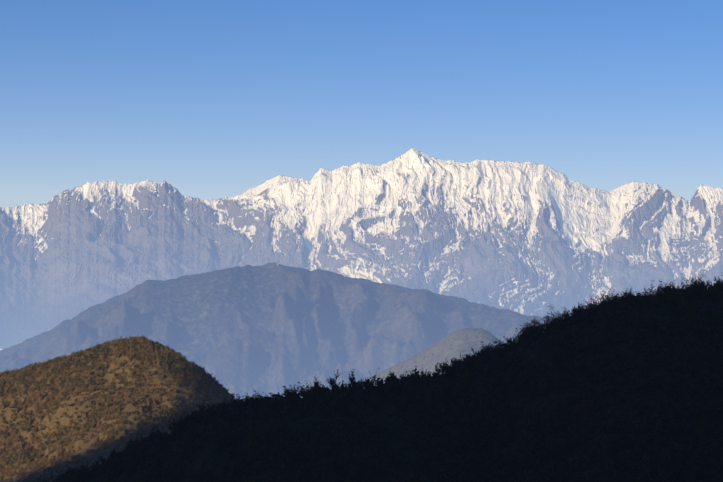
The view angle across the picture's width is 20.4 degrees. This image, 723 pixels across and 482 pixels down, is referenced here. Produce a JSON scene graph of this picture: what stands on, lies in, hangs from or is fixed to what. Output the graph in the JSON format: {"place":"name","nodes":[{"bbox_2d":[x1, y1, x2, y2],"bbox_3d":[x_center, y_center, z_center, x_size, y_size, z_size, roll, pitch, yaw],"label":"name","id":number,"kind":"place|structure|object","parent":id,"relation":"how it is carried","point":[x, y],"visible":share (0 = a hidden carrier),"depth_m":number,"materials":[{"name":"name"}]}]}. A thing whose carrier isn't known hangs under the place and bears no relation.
{"place":"outdoors","nodes":[
{"label":"outdoors","id":0,"kind":"place"},
{"bbox_2d":[0,340,230,481],"bbox_3d":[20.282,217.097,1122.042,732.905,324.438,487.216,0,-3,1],"label":"hill","id":1,"kind":"structure","parent":0,"point":[62,420],"depth_m":1169.54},
{"bbox_2d":[0,335,239,481],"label":"shrubs","id":2,"kind":"object","parent":1,"relation":"on","point":[51,400],"visible":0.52,"depth_m":1172.40,"materials":[{"name":"brown plant"}]},
{"bbox_2d":[0,262,548,398],"bbox_3d":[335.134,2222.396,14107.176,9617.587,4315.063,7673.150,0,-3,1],"label":"mountain","id":3,"kind":"structure","parent":0,"point":[273,328],"depth_m":15140.65,"materials":[{"name":"stone"}]},
{"bbox_2d":[0,148,722,348],"bbox_3d":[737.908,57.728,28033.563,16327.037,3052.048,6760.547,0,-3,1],"label":"snowy mountain range","id":4,"kind":"structure","parent":0,"point":[528,238],"depth_m":28549.37,"materials":[{"name":"white snow"}]},
{"bbox_2d":[0,0,722,350],"label":"sky","id":5,"kind":"structure","parent":0,"point":[208,99],"materials":[{"name":"blue"}]},
{"bbox_2d":[64,292,722,481],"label":"terrain ridge","id":6,"kind":"structure","parent":0,"point":[395,428],"depth_m":393.77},
{"bbox_2d":[36,270,722,481],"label":"slope shrubs","id":7,"kind":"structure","parent":6,"relation":"on","point":[687,324],"depth_m":393.31,"materials":[{"name":"green plant"}]},
{"bbox_2d":[272,294,603,397],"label":"skyline trees","id":8,"kind":"object","parent":6,"relation":"on","point":[331,381],"visible":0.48,"depth_m":428.82,"materials":[{"name":"green plant"}]},
{"bbox_2d":[362,328,503,385],"bbox_3d":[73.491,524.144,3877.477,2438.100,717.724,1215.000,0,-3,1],"label":"distant hill","id":9,"kind":"structure","parent":0,"point":[449,347],"depth_m":4104.19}
]}

